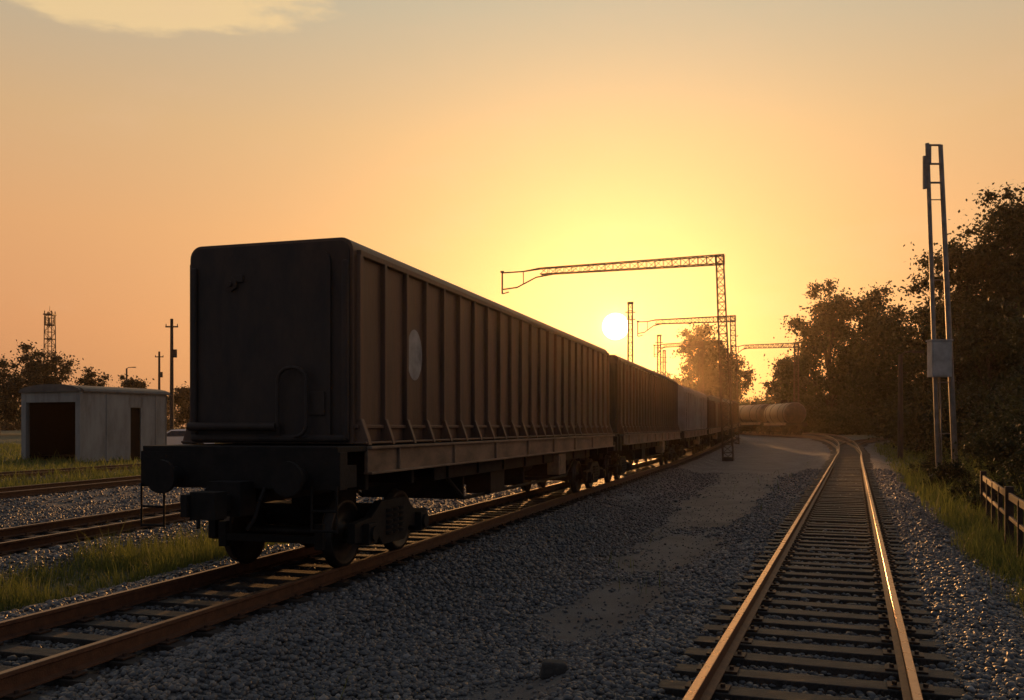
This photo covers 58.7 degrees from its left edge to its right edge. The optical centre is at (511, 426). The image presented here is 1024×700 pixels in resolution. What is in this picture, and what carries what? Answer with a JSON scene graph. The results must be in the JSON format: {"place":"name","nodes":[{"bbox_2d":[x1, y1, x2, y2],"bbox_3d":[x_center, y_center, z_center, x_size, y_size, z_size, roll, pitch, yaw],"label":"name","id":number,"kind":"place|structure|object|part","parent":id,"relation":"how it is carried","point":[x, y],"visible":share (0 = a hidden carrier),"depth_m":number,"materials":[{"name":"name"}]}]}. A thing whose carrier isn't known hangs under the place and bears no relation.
{"place":"outdoors","nodes":[
{"label":"outdoors","id":0,"kind":"place"},
{"bbox_2d":[0,427,1023,699],"bbox_3d":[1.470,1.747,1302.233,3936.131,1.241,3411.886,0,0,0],"label":"ground","id":1,"kind":"structure","parent":0,"point":[768,457],"depth_m":17.35,"materials":[{"name":"grey gravel"}]},
{"bbox_2d":[0,354,26,428],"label":"broadleaf tree","id":2,"kind":"object","parent":1,"relation":"on","point":[12,414],"visible":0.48,"depth_m":155.03,"materials":[{"name":"green plant"}]},
{"bbox_2d":[0,340,83,416],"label":"broadleaf tree","id":3,"kind":"object","parent":1,"relation":"on","point":[32,369],"visible":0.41,"depth_m":148.51,"materials":[{"name":"green plant"}]},
{"bbox_2d":[43,310,56,372],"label":"radio tower","id":4,"kind":"structure","parent":1,"relation":"on","point":[49,324],"depth_m":259.36,"materials":[{"name":"metal"}]},
{"bbox_2d":[0,464,139,479],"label":"railway track","id":5,"kind":"structure","parent":1,"relation":"on","point":[110,467],"depth_m":40.35,"materials":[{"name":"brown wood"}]},
{"bbox_2d":[0,475,140,498],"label":"railway track","id":6,"kind":"structure","parent":1,"relation":"on","point":[36,490],"depth_m":29.93,"materials":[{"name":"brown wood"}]},
{"bbox_2d":[69,366,112,386],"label":"broadleaf tree","id":7,"kind":"object","parent":1,"relation":"on","point":[87,380],"visible":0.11,"depth_m":151.18,"materials":[{"name":"green plant"}]},
{"bbox_2d":[18,384,170,461],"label":"storage shed","id":8,"kind":"structure","parent":1,"relation":"on","point":[97,423],"depth_m":58.79,"materials":[{"name":"grey concrete"}]},
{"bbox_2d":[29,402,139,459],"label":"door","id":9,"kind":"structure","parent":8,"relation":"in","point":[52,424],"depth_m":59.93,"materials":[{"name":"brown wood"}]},
{"bbox_2d":[126,367,135,387],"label":"street lamp","id":10,"kind":"object","parent":1,"relation":"on","point":[127,374],"visible":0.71,"depth_m":149.87,"materials":[{"name":"grey metal"}]},
{"bbox_2d":[112,373,153,388],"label":"broadleaf tree","id":11,"kind":"object","parent":1,"relation":"on","point":[132,383],"visible":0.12,"depth_m":150.33,"materials":[{"name":"green plant"}]},
{"bbox_2d":[0,498,291,556],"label":"railway track","id":12,"kind":"structure","parent":1,"relation":"on","point":[51,536],"depth_m":17.92,"materials":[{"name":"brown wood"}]},
{"bbox_2d":[155,351,163,389],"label":"utility pole","id":13,"kind":"object","parent":1,"relation":"on","point":[160,374],"visible":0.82,"depth_m":119.88,"materials":[{"name":"brown wood"}]},
{"bbox_2d":[165,319,177,429],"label":"utility pole","id":14,"kind":"object","parent":1,"relation":"on","point":[173,353],"visible":0.88,"depth_m":79.87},
{"bbox_2d":[167,381,189,428],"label":"broadleaf tree","id":15,"kind":"object","parent":1,"relation":"on","point":[182,395],"visible":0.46,"depth_m":158.63,"materials":[{"name":"green plant"}]},
{"bbox_2d":[167,429,214,444],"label":"parked car","id":16,"kind":"object","parent":1,"relation":"on","point":[175,437],"visible":0.09,"depth_m":67.00,"materials":[{"name":"white paint"}]},
{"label":"windows","id":17,"kind":"part","parent":16,"relation":"part of","materials":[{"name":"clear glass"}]},
{"bbox_2d":[0,436,740,699],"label":"railway track","id":18,"kind":"structure","parent":1,"relation":"on","point":[56,667],"depth_m":10.90,"materials":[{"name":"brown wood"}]},
{"bbox_2d":[140,237,617,567],"bbox_3d":[-0.691,-0.255,20.411,2.920,4.370,20.720,0,0,17],"label":"freight wagon","id":19,"kind":"object","parent":18,"relation":"on","point":[330,378],"visible":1,"depth_m":12.29,"materials":[{"name":"paint"}]},
{"bbox_2d":[563,355,681,482],"bbox_3d":[4.812,-0.236,38.753,2.920,4.330,20.220,0,0,17],"label":"freight wagon","id":20,"kind":"object","parent":18,"relation":"on","point":[643,411],"visible":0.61,"depth_m":34.52,"materials":[{"name":"paint"}]},
{"bbox_2d":[643,384,707,461],"bbox_3d":[9.880,-0.320,55.648,2.960,4.415,17.420,0,0,17],"label":"covered wagon","id":21,"kind":"object","parent":18,"relation":"on","point":[692,414],"visible":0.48,"depth_m":52.68,"materials":[{"name":"paint"}]},
{"bbox_2d":[699,395,720,451],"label":"covered wagon","id":22,"kind":"object","parent":18,"relation":"on","point":[713,418],"visible":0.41,"depth_m":67.94,"materials":[{"name":"metal"}]},
{"bbox_2d":[709,395,731,444],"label":"covered wagon","id":23,"kind":"object","parent":18,"relation":"on","point":[726,413],"visible":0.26,"depth_m":83.03,"materials":[{"name":"paint"}]},
{"bbox_2d":[726,400,740,440],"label":"freight wagon","id":24,"kind":"object","parent":18,"relation":"on","point":[735,419],"visible":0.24,"depth_m":100.93,"materials":[{"name":"paint"}]},
{"bbox_2d":[0,370,931,430],"bbox_3d":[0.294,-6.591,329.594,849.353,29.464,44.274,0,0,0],"label":"tree line","id":25,"kind":"object","parent":1,"relation":"on","point":[6,428],"visible":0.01,"depth_m":319.65,"materials":[{"name":"green plant"}]},
{"bbox_2d":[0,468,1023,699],"bbox_3d":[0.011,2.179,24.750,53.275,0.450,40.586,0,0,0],"label":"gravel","id":26,"kind":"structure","parent":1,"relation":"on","point":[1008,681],"depth_m":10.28,"materials":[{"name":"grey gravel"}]},
{"bbox_2d":[0,440,1023,699],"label":"grass","id":27,"kind":"structure","parent":1,"relation":"on","point":[982,532],"depth_m":15.24,"materials":[{"name":"green plant"}]},
{"bbox_2d":[540,659,567,678],"bbox_3d":[0.379,2.154,8.098,0.271,0.149,0.162,0,0,0],"label":"rock","id":28,"kind":"object","parent":1,"relation":"on","point":[550,668],"visible":0.77,"depth_m":8.03,"materials":[{"name":"grey stone"}]},
{"bbox_2d":[500,254,733,460],"bbox_3d":[6.896,-4.546,62.206,16.095,13.672,0.744,0,0,17],"label":"catenary gantry","id":29,"kind":"object","parent":1,"relation":"on","point":[716,263],"visible":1,"depth_m":60.39,"materials":[{"name":"metal"}]},
{"bbox_2d":[625,302,634,361],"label":"lattice mast","id":30,"kind":"object","parent":1,"relation":"on","point":[628,331],"visible":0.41,"depth_m":89.77,"materials":[{"name":"metal"}]},
{"bbox_2d":[655,335,662,373],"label":"lattice mast","id":31,"kind":"object","parent":1,"relation":"on","point":[658,347],"visible":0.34,"depth_m":119.96,"materials":[{"name":"metal"}]},
{"bbox_2d":[661,350,666,375],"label":"lattice mast","id":32,"kind":"object","parent":1,"relation":"on","point":[663,360],"visible":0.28,"depth_m":127.82,"materials":[{"name":"metal"}]},
{"bbox_2d":[653,341,703,392],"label":"catenary gantry","id":33,"kind":"object","parent":1,"relation":"on","point":[699,343],"visible":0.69,"depth_m":118.21,"materials":[{"name":"metal"}]},
{"bbox_2d":[637,315,739,443],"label":"catenary gantry","id":34,"kind":"object","parent":1,"relation":"on","point":[731,340],"visible":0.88,"depth_m":92.26,"materials":[{"name":"metal"}]},
{"bbox_2d":[664,321,746,403],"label":"broadleaf tree","id":35,"kind":"object","parent":1,"relation":"on","point":[710,357],"visible":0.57,"depth_m":211.83,"materials":[{"name":"green plant"}]},
{"bbox_2d":[712,352,761,404],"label":"broadleaf tree","id":36,"kind":"object","parent":1,"relation":"on","point":[747,375],"visible":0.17,"depth_m":221.13,"materials":[{"name":"green plant"}]},
{"bbox_2d":[738,392,776,431],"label":"bush","id":37,"kind":"object","parent":1,"relation":"on","point":[757,400],"visible":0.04,"depth_m":185.19,"materials":[{"name":"green plant"}]},
{"bbox_2d":[731,342,799,434],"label":"catenary gantry","id":38,"kind":"object","parent":1,"relation":"on","point":[796,344],"visible":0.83,"depth_m":130.04,"materials":[{"name":"metal"}]},
{"bbox_2d":[759,352,814,403],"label":"broadleaf tree","id":39,"kind":"object","parent":1,"relation":"on","point":[771,389],"visible":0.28,"depth_m":203.69,"materials":[{"name":"green plant"}]},
{"bbox_2d":[739,433,863,449],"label":"railway track","id":40,"kind":"structure","parent":1,"relation":"on","point":[826,441],"depth_m":104.22,"materials":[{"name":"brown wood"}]},
{"bbox_2d":[739,402,770,433],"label":"tank wagon","id":41,"kind":"object","parent":40,"relation":"on","point":[751,416],"visible":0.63,"depth_m":133.75,"materials":[{"name":"paint"}]},
{"bbox_2d":[762,400,807,434],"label":"tank wagon","id":42,"kind":"object","parent":40,"relation":"on","point":[784,417],"visible":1,"depth_m":119.69,"materials":[{"name":"paint"}]},
{"bbox_2d":[636,432,973,699],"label":"railway track","id":43,"kind":"structure","parent":1,"relation":"on","point":[866,504],"depth_m":10.04,"materials":[{"name":"brown wood"}]},
{"bbox_2d":[789,351,825,395],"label":"broadleaf tree","id":44,"kind":"object","parent":1,"relation":"on","point":[811,376],"visible":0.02,"depth_m":212.12,"materials":[{"name":"green plant"}]},
{"bbox_2d":[761,272,878,418],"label":"broadleaf tree","id":45,"kind":"object","parent":1,"relation":"on","point":[821,331],"visible":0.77,"depth_m":150.40,"materials":[{"name":"green plant"}]},
{"bbox_2d":[799,380,866,432],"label":"bush","id":46,"kind":"object","parent":1,"relation":"on","point":[824,404],"visible":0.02,"depth_m":165.72,"materials":[{"name":"green plant"}]},
{"bbox_2d":[808,400,865,434],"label":"bush","id":47,"kind":"object","parent":1,"relation":"on","point":[836,422],"visible":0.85,"depth_m":142.39,"materials":[{"name":"green plant"}]},
{"bbox_2d":[830,437,891,453],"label":"railway track","id":48,"kind":"structure","parent":1,"relation":"on","point":[863,442],"depth_m":87.23,"materials":[{"name":"brown wood"}]},
{"bbox_2d":[825,280,925,409],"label":"broadleaf tree","id":49,"kind":"object","parent":1,"relation":"on","point":[870,304],"visible":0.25,"depth_m":148.36,"materials":[{"name":"green plant"}]},
{"bbox_2d":[837,297,914,423],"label":"broadleaf tree","id":50,"kind":"object","parent":1,"relation":"on","point":[866,358],"visible":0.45,"depth_m":105.23,"materials":[{"name":"green plant"}]},
{"bbox_2d":[854,289,955,408],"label":"broadleaf tree","id":51,"kind":"object","parent":1,"relation":"on","point":[892,372],"visible":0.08,"depth_m":100.80,"materials":[{"name":"green plant"}]},
{"bbox_2d":[897,350,923,458],"bbox_3d":[26.258,-1.390,60.000,1.684,7.260,0.367,0,0,0],"label":"street lamp","id":52,"kind":"object","parent":1,"relation":"on","point":[900,410],"visible":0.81,"depth_m":59.87,"materials":[{"name":"grey metal"}]},
{"bbox_2d":[899,450,946,477],"bbox_3d":[17.629,1.657,38.583,2.161,1.326,2.119,0,0,0],"label":"bush","id":53,"kind":"object","parent":1,"relation":"on","point":[925,463],"visible":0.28,"depth_m":38.25,"materials":[{"name":"green plant"}]},
{"bbox_2d":[923,143,957,477],"bbox_3d":[17.030,-4.449,35.905,1.540,13.508,0.790,0,0,0],"label":"signal mast","id":54,"kind":"object","parent":1,"relation":"on","point":[940,358],"visible":0.89,"depth_m":35.92,"materials":[{"name":"metal"}]},
{"bbox_2d":[920,452,978,491],"bbox_3d":[15.146,1.601,31.566,2.070,1.472,2.213,0,0,0],"label":"bush","id":55,"kind":"object","parent":1,"relation":"on","point":[958,470],"visible":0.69,"depth_m":31.22,"materials":[{"name":"green plant"}]},
{"bbox_2d":[877,219,1023,409],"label":"broadleaf tree","id":56,"kind":"object","parent":1,"relation":"on","point":[960,287],"visible":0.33,"depth_m":79.45,"materials":[{"name":"green plant"}]},
{"bbox_2d":[900,287,1023,409],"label":"broadleaf tree","id":57,"kind":"object","parent":1,"relation":"on","point":[976,353],"visible":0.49,"depth_m":67.51,"materials":[{"name":"green plant"}]},
{"bbox_2d":[944,475,979,502],"bbox_3d":[13.158,1.759,26.243,1.432,1.126,1.448,0,0,-39],"label":"bush","id":58,"kind":"object","parent":1,"relation":"on","point":[964,488],"visible":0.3,"depth_m":26.13,"materials":[{"name":"green plant"}]},
{"bbox_2d":[914,370,1017,460],"bbox_3d":[25.777,-0.402,49.907,7.411,5.257,7.329,0,0,0],"label":"bush","id":59,"kind":"object","parent":1,"relation":"on","point":[962,406],"visible":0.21,"depth_m":49.58,"materials":[{"name":"green plant"}]},
{"bbox_2d":[910,179,1023,396],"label":"broadleaf tree","id":60,"kind":"object","parent":1,"relation":"on","point":[1010,217],"visible":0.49,"depth_m":76.68,"materials":[{"name":"green plant"}]},
{"bbox_2d":[942,379,1023,479],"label":"bush","id":61,"kind":"object","parent":1,"relation":"on","point":[987,439],"visible":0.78,"depth_m":32.88,"materials":[{"name":"green plant"}]},
{"bbox_2d":[949,381,1023,463],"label":"bush","id":62,"kind":"object","parent":1,"relation":"on","point":[973,419],"visible":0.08,"depth_m":44.32,"materials":[{"name":"green plant"}]},
{"bbox_2d":[959,470,1023,510],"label":"bush","id":63,"kind":"object","parent":1,"relation":"on","point":[1002,483],"visible":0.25,"depth_m":22.49,"materials":[{"name":"green plant"}]},
{"bbox_2d":[960,361,1023,463],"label":"bush","id":64,"kind":"object","parent":1,"relation":"on","point":[1004,399],"visible":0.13,"depth_m":42.91,"materials":[{"name":"green plant"}]},
{"bbox_2d":[967,203,1023,324],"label":"broadleaf tree","id":65,"kind":"object","parent":1,"relation":"on","point":[1003,259],"visible":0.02,"depth_m":80.28,"materials":[{"name":"green plant"}]},
{"bbox_2d":[973,364,1023,464],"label":"bush","id":66,"kind":"object","parent":1,"relation":"on","point":[1018,401],"visible":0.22,"depth_m":37.04,"materials":[{"name":"green plant"}]},
{"bbox_2d":[976,300,1023,406],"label":"broadleaf tree","id":67,"kind":"object","parent":1,"relation":"on","point":[1017,336],"visible":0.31,"depth_m":55.10,"materials":[{"name":"green plant"}]},
{"bbox_2d":[979,418,1023,492],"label":"bush","id":68,"kind":"object","parent":1,"relation":"on","point":[1020,470],"visible":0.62,"depth_m":26.77,"materials":[{"name":"green plant"}]},
{"bbox_2d":[980,471,1023,561],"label":"wooden fence","id":69,"kind":"object","parent":1,"relation":"on","point":[1011,499],"visible":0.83,"depth_m":16.43,"materials":[{"name":"wood"}]},
{"bbox_2d":[993,443,1023,490],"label":"bush","id":70,"kind":"object","parent":1,"relation":"on","point":[1014,468],"visible":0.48,"depth_m":24.49,"materials":[{"name":"green plant"}]},
{"bbox_2d":[0,0,1023,426],"label":"sky","id":71,"kind":"structure","parent":0,"point":[461,143],"materials":[{"name":"orange"}]}
]}

